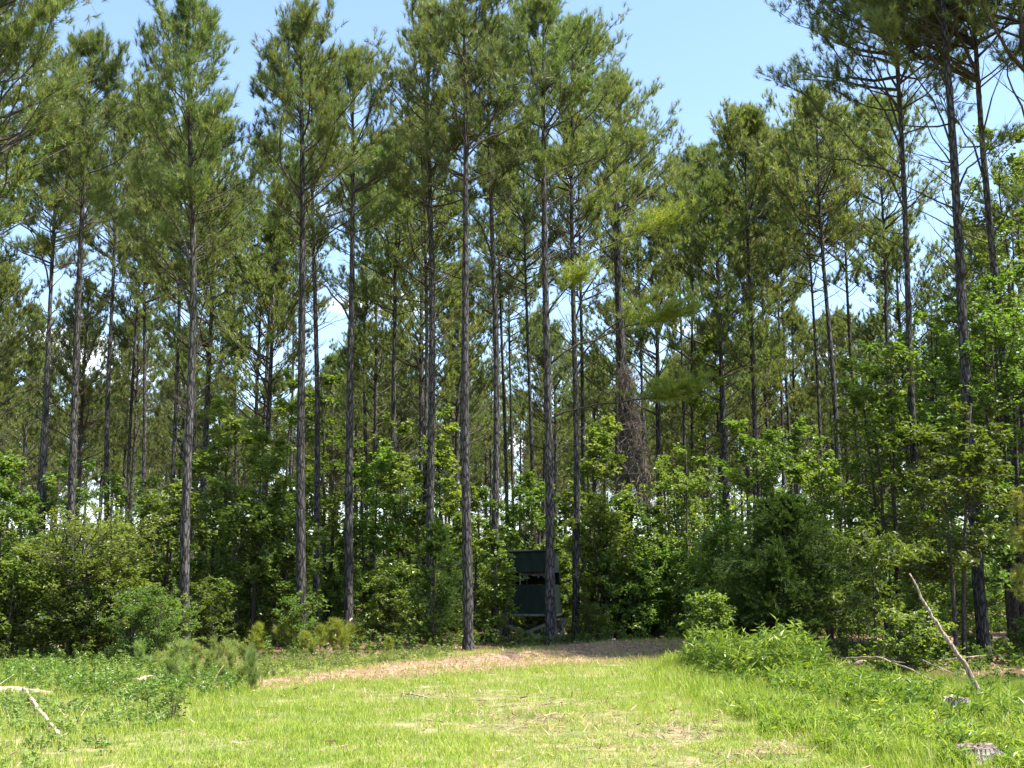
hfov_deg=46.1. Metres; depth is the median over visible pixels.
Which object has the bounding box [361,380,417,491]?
pine tree
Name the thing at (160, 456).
pine tree
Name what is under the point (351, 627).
pine seedling
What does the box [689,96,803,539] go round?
pine tree
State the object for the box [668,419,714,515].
pine tree
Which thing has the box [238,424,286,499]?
pine tree
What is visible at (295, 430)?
pine tree
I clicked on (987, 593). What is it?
undergrowth bush
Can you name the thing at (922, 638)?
shrub
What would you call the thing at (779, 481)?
pine tree
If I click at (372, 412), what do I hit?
pine tree
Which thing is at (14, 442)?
pine tree
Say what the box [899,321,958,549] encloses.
pine tree
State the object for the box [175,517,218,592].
young tree
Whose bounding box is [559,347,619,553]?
pine tree
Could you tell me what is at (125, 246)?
pine tree
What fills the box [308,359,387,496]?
pine tree
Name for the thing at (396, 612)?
undergrowth bush
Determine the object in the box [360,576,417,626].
undergrowth bush
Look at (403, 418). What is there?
pine tree
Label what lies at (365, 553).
young tree
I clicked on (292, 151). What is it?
pine tree
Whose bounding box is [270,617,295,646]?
pine seedling
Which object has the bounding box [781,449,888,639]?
young tree
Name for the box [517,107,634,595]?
pine tree
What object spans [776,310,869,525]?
pine tree
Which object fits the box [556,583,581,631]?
undergrowth bush
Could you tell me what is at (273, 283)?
pine tree
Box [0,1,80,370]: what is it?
pine tree
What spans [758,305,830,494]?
pine tree
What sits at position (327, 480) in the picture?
pine tree
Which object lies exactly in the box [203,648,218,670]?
dog fennel
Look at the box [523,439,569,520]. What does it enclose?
pine tree
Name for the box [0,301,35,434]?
pine tree
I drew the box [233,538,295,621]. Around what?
undergrowth bush
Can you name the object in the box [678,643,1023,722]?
weeds
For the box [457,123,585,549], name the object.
pine tree
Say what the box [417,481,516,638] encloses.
young tree
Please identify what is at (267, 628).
pine seedling
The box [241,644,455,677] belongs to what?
bank weeds
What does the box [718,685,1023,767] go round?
short weeds
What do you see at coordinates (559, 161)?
pine tree
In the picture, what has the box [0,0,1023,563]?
sky
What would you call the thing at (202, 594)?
undergrowth bush
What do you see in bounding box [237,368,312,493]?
pine tree
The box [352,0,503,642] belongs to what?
pine tree
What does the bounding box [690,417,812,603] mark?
young tree
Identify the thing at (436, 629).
undergrowth bush
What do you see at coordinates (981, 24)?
pine tree
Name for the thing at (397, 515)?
young tree
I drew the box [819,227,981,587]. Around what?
pine tree
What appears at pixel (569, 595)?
undergrowth bush
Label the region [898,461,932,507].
pine tree
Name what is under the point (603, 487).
pine tree
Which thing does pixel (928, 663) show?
fallen branch
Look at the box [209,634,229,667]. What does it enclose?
dog fennel
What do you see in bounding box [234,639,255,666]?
dog fennel
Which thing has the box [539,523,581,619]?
young tree
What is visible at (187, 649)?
dog fennel
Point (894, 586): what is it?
undergrowth bush
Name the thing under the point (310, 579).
young tree
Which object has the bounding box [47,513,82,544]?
young tree
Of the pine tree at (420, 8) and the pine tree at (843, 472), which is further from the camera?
the pine tree at (843, 472)
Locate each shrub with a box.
[0,495,178,658]
[0,538,60,661]
[43,509,175,656]
[97,579,188,666]
[353,551,424,636]
[481,549,529,644]
[596,543,670,638]
[630,529,697,637]
[650,547,719,638]
[676,590,745,667]
[684,514,759,644]
[863,600,966,673]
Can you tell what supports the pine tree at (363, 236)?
on the ground at (603, 647)
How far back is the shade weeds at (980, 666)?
23.30 m
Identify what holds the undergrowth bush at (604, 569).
on the ground at (603, 647)
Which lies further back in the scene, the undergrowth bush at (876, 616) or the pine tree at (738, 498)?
the pine tree at (738, 498)
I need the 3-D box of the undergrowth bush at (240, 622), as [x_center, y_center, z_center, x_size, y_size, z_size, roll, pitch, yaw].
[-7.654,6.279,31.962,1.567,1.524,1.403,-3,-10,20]
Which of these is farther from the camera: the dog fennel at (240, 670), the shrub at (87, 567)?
the shrub at (87, 567)
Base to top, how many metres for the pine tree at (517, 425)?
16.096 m
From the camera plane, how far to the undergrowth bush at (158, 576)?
43.28 m
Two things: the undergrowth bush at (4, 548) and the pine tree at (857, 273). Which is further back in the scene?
the pine tree at (857, 273)
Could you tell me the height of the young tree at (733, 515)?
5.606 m
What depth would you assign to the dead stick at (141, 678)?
20.45 m
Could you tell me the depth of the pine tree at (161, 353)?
60.20 m
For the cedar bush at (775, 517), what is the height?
3.740 m
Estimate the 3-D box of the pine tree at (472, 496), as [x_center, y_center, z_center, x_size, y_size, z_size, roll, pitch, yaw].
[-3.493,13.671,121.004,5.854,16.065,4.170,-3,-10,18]
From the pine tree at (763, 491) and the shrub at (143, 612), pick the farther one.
the pine tree at (763, 491)
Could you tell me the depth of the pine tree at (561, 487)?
93.42 m
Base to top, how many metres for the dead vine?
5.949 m
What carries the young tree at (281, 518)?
on the ground at (603, 647)
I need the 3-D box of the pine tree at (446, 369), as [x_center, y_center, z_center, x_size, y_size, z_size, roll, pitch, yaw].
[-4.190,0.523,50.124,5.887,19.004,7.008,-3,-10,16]
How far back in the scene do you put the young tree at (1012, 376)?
29.72 m
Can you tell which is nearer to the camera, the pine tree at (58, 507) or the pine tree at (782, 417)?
the pine tree at (782, 417)
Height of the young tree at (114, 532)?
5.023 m
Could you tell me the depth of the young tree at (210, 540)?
45.62 m
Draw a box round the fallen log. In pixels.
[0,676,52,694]
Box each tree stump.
[938,695,970,712]
[954,742,1014,766]
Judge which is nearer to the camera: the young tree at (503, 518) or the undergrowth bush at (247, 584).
the undergrowth bush at (247, 584)
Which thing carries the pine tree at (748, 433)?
on the ground at (603, 647)
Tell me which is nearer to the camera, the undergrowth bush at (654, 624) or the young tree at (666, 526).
the undergrowth bush at (654, 624)
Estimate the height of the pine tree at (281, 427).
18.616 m
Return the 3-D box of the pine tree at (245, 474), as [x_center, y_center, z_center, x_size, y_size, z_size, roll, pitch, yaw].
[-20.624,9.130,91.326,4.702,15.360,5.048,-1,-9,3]
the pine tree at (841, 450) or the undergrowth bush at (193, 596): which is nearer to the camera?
the undergrowth bush at (193, 596)
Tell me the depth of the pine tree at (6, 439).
83.37 m
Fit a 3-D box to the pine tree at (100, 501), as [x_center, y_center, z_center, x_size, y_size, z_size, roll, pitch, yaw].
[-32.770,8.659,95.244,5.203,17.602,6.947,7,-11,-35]
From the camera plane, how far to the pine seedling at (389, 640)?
29.10 m
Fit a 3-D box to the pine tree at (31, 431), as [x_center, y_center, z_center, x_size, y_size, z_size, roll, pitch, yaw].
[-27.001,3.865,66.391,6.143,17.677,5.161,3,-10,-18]
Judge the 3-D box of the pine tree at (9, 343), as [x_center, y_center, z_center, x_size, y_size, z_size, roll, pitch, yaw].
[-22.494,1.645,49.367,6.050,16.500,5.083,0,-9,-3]
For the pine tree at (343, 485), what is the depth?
97.93 m
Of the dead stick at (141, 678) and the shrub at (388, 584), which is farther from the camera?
the shrub at (388, 584)
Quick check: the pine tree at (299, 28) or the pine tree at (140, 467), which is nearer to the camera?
the pine tree at (299, 28)
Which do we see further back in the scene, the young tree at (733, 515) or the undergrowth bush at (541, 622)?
the young tree at (733, 515)
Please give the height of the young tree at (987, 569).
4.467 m
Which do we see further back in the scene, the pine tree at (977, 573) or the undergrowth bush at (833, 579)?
the undergrowth bush at (833, 579)
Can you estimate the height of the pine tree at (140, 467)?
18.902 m
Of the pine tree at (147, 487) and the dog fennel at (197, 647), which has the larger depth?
the pine tree at (147, 487)
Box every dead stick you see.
[133,675,161,681]
[402,692,435,698]
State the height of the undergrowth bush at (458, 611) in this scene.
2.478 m
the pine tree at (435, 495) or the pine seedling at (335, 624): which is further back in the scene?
the pine tree at (435, 495)
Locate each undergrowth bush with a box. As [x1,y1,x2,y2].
[0,557,80,657]
[1,541,8,557]
[5,594,45,643]
[15,582,76,650]
[17,557,63,627]
[50,578,98,628]
[60,580,114,655]
[83,566,158,651]
[132,554,173,618]
[142,593,206,657]
[157,569,195,613]
[164,602,201,643]
[169,571,209,624]
[170,575,237,649]
[171,585,232,640]
[189,551,267,631]
[202,591,253,645]
[213,556,268,644]
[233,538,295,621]
[264,590,320,653]
[269,584,319,632]
[306,549,361,632]
[306,552,362,621]
[312,552,360,613]
[326,569,384,632]
[339,617,374,646]
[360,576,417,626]
[368,588,417,635]
[400,568,462,631]
[415,617,446,641]
[422,615,445,644]
[443,566,501,635]
[477,562,507,617]
[477,583,523,623]
[523,616,544,634]
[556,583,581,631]
[561,574,580,617]
[573,603,613,642]
[580,555,641,638]
[618,564,670,637]
[677,536,732,616]
[753,578,804,636]
[810,541,860,630]
[829,591,883,656]
[833,560,906,624]
[856,583,886,627]
[877,566,913,621]
[886,570,968,653]
[909,605,952,658]
[924,568,975,652]
[927,560,1003,628]
[968,575,1006,628]
[970,566,1001,612]
[1004,614,1023,657]
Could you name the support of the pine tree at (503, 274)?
on the ground at (603, 647)
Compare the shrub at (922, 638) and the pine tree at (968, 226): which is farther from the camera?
the pine tree at (968, 226)
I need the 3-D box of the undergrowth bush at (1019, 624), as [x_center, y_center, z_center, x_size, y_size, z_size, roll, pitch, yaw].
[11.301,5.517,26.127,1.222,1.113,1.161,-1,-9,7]
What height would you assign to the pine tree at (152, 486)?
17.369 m
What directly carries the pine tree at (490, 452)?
on the ground at (603, 647)
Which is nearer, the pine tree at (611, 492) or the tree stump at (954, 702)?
the tree stump at (954, 702)
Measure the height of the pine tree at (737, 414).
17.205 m
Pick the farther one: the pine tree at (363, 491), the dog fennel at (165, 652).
the pine tree at (363, 491)
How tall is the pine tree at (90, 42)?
19.606 m
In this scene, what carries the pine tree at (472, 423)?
on the ground at (603, 647)
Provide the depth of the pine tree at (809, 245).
51.12 m
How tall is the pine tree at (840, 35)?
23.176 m
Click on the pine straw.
(658, 736)
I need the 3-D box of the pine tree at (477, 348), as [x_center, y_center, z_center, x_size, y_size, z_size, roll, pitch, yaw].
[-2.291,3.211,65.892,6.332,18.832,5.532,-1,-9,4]
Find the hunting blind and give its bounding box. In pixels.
[499,549,565,643]
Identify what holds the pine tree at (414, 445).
on the ground at (603, 647)
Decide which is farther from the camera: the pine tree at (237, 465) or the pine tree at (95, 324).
the pine tree at (237, 465)
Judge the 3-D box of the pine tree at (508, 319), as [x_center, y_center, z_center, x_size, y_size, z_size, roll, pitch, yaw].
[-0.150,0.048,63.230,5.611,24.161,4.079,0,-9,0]
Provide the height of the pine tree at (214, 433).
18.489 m
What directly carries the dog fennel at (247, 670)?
on the ground at (603, 647)
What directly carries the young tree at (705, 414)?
on the ground at (603, 647)
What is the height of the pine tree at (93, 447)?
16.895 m
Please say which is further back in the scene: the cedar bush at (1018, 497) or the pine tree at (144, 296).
the pine tree at (144, 296)
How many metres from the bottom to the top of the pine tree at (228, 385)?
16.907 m
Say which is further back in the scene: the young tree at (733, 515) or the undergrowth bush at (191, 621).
the young tree at (733, 515)
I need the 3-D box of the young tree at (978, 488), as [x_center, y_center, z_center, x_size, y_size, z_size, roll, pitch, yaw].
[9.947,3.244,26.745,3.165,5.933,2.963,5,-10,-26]
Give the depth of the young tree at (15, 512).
33.66 m
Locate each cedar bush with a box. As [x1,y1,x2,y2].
[385,516,481,647]
[680,487,893,665]
[718,548,781,639]
[1003,488,1023,604]
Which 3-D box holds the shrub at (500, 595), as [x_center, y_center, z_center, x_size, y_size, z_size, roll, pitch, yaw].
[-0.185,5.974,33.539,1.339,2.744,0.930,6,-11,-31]
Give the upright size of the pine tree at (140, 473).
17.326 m
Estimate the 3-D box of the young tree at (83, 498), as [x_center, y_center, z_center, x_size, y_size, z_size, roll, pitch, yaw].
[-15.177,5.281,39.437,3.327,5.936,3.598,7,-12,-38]
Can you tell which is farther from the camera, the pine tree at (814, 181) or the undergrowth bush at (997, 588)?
the undergrowth bush at (997, 588)
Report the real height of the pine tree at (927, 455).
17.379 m
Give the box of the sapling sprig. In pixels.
[125,684,191,720]
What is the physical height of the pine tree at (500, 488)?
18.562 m
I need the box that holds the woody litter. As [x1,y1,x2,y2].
[0,659,1023,767]
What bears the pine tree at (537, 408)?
on the ground at (603, 647)
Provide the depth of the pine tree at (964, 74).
32.60 m
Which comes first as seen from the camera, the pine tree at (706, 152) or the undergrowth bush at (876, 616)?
the undergrowth bush at (876, 616)
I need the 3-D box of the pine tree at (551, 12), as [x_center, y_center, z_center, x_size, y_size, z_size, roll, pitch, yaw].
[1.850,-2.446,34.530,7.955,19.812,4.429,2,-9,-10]
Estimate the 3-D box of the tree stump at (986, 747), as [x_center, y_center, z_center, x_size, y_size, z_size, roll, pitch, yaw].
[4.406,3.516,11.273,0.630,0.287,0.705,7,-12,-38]
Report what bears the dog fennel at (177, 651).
on the ground at (603, 647)
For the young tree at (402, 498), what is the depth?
40.98 m
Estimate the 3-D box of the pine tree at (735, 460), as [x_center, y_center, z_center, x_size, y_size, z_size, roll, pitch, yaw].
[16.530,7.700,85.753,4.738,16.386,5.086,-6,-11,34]
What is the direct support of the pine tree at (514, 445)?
on the ground at (603, 647)
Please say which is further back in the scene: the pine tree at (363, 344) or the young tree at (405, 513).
the pine tree at (363, 344)
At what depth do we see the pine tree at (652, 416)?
83.14 m
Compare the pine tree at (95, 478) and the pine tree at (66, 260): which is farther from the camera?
the pine tree at (95, 478)
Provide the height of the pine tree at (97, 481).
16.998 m
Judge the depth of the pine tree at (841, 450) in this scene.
83.03 m
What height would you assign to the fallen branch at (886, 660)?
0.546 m
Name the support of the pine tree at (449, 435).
on the ground at (603, 647)
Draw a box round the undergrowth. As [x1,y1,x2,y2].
[0,644,249,704]
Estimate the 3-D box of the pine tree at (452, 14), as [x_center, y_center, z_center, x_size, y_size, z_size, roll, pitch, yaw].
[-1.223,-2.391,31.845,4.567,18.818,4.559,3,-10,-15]
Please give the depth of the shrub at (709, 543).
30.30 m
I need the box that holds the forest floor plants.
[0,613,1023,670]
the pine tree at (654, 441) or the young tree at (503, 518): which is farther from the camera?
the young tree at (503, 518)
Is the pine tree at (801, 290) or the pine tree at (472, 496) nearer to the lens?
the pine tree at (801, 290)
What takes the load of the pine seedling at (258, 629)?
on the ground at (603, 647)
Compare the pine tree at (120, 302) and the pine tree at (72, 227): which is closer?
the pine tree at (72, 227)
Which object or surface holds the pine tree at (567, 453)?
on the ground at (603, 647)
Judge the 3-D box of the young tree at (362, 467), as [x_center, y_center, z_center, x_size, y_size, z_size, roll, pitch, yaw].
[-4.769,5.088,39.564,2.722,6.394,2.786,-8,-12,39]
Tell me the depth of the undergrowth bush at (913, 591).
28.05 m
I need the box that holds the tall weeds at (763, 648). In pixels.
[680,614,832,681]
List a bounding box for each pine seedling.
[243,621,272,654]
[258,609,280,640]
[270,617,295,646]
[296,629,319,654]
[311,623,328,650]
[321,616,353,649]
[346,623,364,649]
[382,636,395,653]
[510,629,521,644]
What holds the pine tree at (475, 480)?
on the ground at (603, 647)
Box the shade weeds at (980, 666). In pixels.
[827,634,1023,695]
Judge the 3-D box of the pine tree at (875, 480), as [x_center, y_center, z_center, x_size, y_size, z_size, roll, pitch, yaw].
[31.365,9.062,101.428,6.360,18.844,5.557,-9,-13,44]
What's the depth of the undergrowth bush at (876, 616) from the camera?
41.30 m
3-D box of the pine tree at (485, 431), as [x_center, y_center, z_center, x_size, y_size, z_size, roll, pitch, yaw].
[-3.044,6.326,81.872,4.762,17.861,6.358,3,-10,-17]
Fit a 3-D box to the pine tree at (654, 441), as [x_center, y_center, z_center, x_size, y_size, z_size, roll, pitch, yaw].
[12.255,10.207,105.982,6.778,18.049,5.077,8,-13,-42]
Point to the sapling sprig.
(143, 697)
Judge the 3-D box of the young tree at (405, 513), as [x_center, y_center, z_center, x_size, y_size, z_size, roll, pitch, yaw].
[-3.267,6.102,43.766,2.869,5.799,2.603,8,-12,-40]
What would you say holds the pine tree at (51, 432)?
on the ground at (603, 647)
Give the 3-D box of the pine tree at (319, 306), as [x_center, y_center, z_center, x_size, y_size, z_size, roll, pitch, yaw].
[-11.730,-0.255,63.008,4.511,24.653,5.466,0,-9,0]
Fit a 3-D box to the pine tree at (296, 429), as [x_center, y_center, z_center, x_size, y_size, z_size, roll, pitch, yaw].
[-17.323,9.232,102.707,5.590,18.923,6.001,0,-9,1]
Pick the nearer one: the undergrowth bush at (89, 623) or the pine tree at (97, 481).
the undergrowth bush at (89, 623)
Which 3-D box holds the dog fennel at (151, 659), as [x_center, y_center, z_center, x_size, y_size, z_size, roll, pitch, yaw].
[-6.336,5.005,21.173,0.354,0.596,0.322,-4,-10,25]
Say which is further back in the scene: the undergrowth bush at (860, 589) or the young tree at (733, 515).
the young tree at (733, 515)
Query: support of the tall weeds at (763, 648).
on the ground at (603, 647)
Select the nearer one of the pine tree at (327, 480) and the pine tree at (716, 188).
the pine tree at (716, 188)
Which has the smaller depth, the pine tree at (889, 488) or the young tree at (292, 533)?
the young tree at (292, 533)
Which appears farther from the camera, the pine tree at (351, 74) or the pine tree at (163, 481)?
the pine tree at (163, 481)
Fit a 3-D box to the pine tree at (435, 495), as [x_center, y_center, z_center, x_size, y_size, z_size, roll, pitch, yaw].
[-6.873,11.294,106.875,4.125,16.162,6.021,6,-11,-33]
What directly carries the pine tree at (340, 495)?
on the ground at (603, 647)
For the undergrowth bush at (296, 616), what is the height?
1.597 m
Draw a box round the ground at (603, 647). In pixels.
[0,597,1023,767]
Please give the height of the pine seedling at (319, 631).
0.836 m
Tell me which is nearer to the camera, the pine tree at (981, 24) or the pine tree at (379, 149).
the pine tree at (981, 24)
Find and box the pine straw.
[0,628,1022,767]
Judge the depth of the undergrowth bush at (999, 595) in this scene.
43.24 m
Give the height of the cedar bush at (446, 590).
3.563 m
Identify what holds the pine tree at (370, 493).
on the ground at (603, 647)
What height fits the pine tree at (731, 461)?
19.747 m
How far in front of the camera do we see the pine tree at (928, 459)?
82.24 m
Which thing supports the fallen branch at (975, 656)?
on the ground at (603, 647)
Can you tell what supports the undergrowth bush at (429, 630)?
on the ground at (603, 647)
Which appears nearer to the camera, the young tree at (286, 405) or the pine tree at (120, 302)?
the young tree at (286, 405)
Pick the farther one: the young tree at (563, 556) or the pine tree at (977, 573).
the young tree at (563, 556)
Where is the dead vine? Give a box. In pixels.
[608,360,668,517]
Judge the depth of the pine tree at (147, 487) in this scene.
113.47 m
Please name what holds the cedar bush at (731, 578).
on the ground at (603, 647)
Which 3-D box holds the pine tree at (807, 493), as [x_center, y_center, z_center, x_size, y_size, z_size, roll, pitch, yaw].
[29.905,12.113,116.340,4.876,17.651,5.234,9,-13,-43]
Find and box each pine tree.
[0,0,106,367]
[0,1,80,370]
[0,100,125,560]
[0,111,29,264]
[0,250,43,442]
[0,256,60,444]
[0,292,31,406]
[0,299,79,540]
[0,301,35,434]
[0,390,37,498]
[0,414,20,454]
[2,84,130,538]
[2,386,37,486]
[7,390,68,536]
[12,342,80,534]
[13,20,173,616]
[17,444,67,519]
[19,273,134,585]
[20,430,77,537]
[24,422,77,530]
[35,318,111,516]
[46,460,67,539]
[51,378,111,544]
[58,389,132,519]
[59,456,98,511]
[64,90,163,565]
[67,436,109,548]
[72,0,267,655]
[75,81,201,562]
[78,344,181,555]
[81,445,141,526]
[83,382,138,520]
[85,159,173,578]
[87,383,141,527]
[99,306,175,558]
[100,385,158,522]
[115,426,153,512]
[120,98,272,595]
[125,429,168,519]
[126,410,171,489]
[129,326,223,567]
[131,191,276,568]
[132,392,202,552]
[135,128,227,601]
[140,259,252,565]
[147,349,216,541]
[153,469,177,500]
[169,390,224,485]
[177,369,258,503]
[189,210,332,615]
[198,176,274,553]
[205,265,314,573]
[210,426,274,494]
[216,406,261,563]
[218,128,320,585]
[232,407,289,489]
[236,0,392,652]
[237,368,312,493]
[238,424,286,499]
[247,58,409,633]
[259,159,332,505]
[262,37,424,641]
[270,398,328,509]
[288,384,339,531]
[295,405,367,555]
[305,324,390,551]
[307,122,460,554]
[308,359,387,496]
[310,141,420,578]
[313,348,368,541]
[313,452,358,537]
[327,270,418,565]
[334,407,383,551]
[339,327,437,490]
[342,425,399,557]
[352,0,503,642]
[354,183,486,621]
[357,391,441,559]
[358,345,449,508]
[359,402,378,553]
[360,403,443,487]
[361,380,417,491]
[364,93,487,616]
[385,0,555,650]
[387,257,503,568]
[407,386,443,506]
[413,12,549,643]
[418,284,524,572]
[434,375,485,525]
[434,424,459,510]
[435,355,508,494]
[438,421,459,522]
[443,0,716,645]
[443,392,492,498]
[448,372,516,549]
[451,135,563,540]
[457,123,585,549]
[458,415,519,525]
[461,183,558,529]
[470,403,510,558]
[470,449,501,536]
[479,436,518,515]
[490,8,679,640]
[493,311,586,542]
[499,387,542,528]
[509,445,540,547]
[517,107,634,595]
[518,409,573,548]
[523,409,567,541]
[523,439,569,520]
[524,328,593,541]
[540,417,587,534]
[550,292,680,554]
[551,62,697,557]
[552,382,614,521]
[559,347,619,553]
[559,374,619,533]
[559,399,606,480]
[577,211,711,614]
[585,423,615,542]
[589,397,649,503]
[594,122,692,536]
[602,476,644,511]
[627,167,794,626]
[628,152,715,534]
[631,401,669,524]
[634,409,671,516]
[636,363,717,536]
[639,404,680,506]
[644,352,702,530]
[647,357,730,511]
[648,335,756,532]
[652,141,724,545]
[654,309,778,528]
[658,136,772,522]
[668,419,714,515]
[683,236,826,559]
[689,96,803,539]
[695,451,717,532]
[702,447,750,509]
[714,120,807,497]
[714,450,762,518]
[716,332,792,542]
[716,384,764,543]
[728,322,806,499]
[734,132,828,495]
[736,449,786,548]
[741,82,888,623]
[741,152,818,493]
[743,393,803,498]
[743,467,793,494]
[747,116,856,617]
[753,0,993,610]
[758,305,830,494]
[759,380,824,503]
[774,105,913,558]
[775,382,854,515]
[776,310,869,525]
[784,304,891,531]
[786,413,830,501]
[788,448,828,519]
[794,391,870,537]
[814,87,971,608]
[818,423,871,516]
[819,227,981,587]
[822,0,1023,613]
[828,311,901,533]
[840,404,902,504]
[845,342,929,511]
[846,0,1023,654]
[857,386,901,509]
[894,416,931,489]
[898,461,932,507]
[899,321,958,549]
[900,364,955,550]
[901,373,977,527]
[908,393,959,522]
[911,0,1023,351]
[911,217,1020,617]
[934,149,1023,400]
[957,347,1020,567]
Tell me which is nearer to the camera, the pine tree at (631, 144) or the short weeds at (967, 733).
the short weeds at (967, 733)
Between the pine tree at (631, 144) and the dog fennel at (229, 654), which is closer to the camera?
the dog fennel at (229, 654)
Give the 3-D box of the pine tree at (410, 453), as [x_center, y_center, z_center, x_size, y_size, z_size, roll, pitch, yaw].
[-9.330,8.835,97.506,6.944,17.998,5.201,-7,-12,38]
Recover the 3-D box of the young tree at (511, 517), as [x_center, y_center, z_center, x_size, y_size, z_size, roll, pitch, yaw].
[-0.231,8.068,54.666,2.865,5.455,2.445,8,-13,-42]
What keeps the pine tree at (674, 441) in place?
on the ground at (603, 647)
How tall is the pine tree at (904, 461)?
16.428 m
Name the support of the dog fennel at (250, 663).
on the ground at (603, 647)
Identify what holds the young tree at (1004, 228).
on the ground at (603, 647)
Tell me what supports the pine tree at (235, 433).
on the ground at (603, 647)
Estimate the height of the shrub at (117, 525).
3.526 m
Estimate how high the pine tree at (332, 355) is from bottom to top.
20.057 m
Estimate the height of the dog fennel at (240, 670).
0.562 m
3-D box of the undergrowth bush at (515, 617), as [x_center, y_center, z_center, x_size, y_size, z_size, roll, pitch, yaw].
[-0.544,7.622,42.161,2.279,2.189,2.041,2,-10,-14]
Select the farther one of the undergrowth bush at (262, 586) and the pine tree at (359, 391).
the pine tree at (359, 391)
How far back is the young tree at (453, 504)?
41.62 m
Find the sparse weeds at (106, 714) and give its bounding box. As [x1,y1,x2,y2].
[0,687,182,767]
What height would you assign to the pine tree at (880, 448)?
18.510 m
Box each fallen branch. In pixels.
[22,686,59,735]
[827,658,948,665]
[833,651,949,688]
[885,656,964,679]
[939,654,1018,660]
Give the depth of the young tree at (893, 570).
45.65 m
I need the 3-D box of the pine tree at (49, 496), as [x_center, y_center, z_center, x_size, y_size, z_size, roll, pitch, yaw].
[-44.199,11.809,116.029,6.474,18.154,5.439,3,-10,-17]
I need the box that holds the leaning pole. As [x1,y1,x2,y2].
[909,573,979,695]
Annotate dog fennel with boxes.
[131,636,148,668]
[147,654,159,674]
[156,648,168,668]
[161,654,184,683]
[165,637,186,668]
[179,652,202,682]
[181,638,193,662]
[191,641,203,660]
[197,647,216,677]
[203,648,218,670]
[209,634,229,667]
[215,656,229,684]
[220,637,243,674]
[227,639,239,659]
[230,660,246,685]
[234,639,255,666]
[241,647,263,688]
[243,647,259,679]
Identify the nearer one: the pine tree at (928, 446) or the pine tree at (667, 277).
the pine tree at (667, 277)
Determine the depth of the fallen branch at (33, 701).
15.29 m
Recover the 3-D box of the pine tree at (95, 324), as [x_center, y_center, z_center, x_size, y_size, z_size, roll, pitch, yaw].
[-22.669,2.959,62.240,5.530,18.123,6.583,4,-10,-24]
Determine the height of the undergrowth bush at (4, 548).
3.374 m
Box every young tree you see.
[0,448,67,645]
[1,470,58,552]
[2,455,110,585]
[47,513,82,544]
[92,472,177,593]
[94,517,138,568]
[106,479,217,646]
[153,522,179,567]
[162,395,269,642]
[172,500,228,574]
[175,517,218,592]
[177,414,312,644]
[194,517,238,589]
[232,484,334,646]
[246,366,333,625]
[257,497,322,589]
[287,497,326,597]
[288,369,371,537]
[289,356,369,625]
[319,514,355,560]
[321,442,406,632]
[336,538,368,568]
[337,452,425,627]
[369,411,460,623]
[381,474,456,620]
[382,503,435,569]
[405,403,477,628]
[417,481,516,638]
[449,498,503,612]
[479,501,530,550]
[480,468,581,636]
[483,511,517,534]
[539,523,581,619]
[541,532,572,608]
[554,413,647,608]
[554,494,601,593]
[557,493,645,638]
[581,490,672,634]
[623,442,730,632]
[648,507,689,563]
[671,334,750,560]
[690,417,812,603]
[716,514,749,548]
[761,415,843,620]
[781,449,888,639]
[811,339,960,638]
[818,517,940,670]
[839,280,1000,616]
[842,492,891,560]
[876,491,948,608]
[884,401,1023,660]
[903,264,1023,654]
[916,123,1023,523]
[967,521,1004,623]
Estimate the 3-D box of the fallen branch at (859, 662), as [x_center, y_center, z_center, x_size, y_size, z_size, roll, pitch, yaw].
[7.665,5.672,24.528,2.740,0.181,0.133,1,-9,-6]
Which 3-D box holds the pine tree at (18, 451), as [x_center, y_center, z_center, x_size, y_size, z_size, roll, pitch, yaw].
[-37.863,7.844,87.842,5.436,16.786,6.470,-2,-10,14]
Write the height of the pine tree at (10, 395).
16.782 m
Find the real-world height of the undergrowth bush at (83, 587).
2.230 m
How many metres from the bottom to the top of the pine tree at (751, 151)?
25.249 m
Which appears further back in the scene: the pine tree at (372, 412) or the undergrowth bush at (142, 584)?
the pine tree at (372, 412)
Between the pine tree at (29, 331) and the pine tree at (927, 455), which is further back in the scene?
the pine tree at (927, 455)
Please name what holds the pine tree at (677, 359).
on the ground at (603, 647)
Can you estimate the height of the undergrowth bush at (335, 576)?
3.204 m
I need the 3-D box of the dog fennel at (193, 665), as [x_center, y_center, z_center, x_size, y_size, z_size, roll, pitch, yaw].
[-5.329,4.793,20.050,0.368,0.720,0.422,-6,-11,34]
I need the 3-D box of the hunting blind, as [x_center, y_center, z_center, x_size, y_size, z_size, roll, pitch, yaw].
[0.589,6.295,35.651,1.890,2.819,1.610,-1,-9,9]
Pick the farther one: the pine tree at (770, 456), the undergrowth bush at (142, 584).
the pine tree at (770, 456)
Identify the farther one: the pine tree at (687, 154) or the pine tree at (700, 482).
the pine tree at (700, 482)
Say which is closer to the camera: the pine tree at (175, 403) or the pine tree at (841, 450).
the pine tree at (175, 403)
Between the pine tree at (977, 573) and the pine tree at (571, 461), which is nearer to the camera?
the pine tree at (977, 573)
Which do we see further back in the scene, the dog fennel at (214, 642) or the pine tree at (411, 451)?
the pine tree at (411, 451)
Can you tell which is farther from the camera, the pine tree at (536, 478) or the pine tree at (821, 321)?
the pine tree at (536, 478)
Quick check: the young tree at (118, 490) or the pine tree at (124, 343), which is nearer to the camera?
the young tree at (118, 490)
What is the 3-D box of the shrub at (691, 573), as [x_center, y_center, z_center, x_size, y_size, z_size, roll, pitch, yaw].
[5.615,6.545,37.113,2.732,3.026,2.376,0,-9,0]
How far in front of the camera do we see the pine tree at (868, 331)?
66.36 m
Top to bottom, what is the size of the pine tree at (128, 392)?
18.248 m
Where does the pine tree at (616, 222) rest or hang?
on the ground at (603, 647)

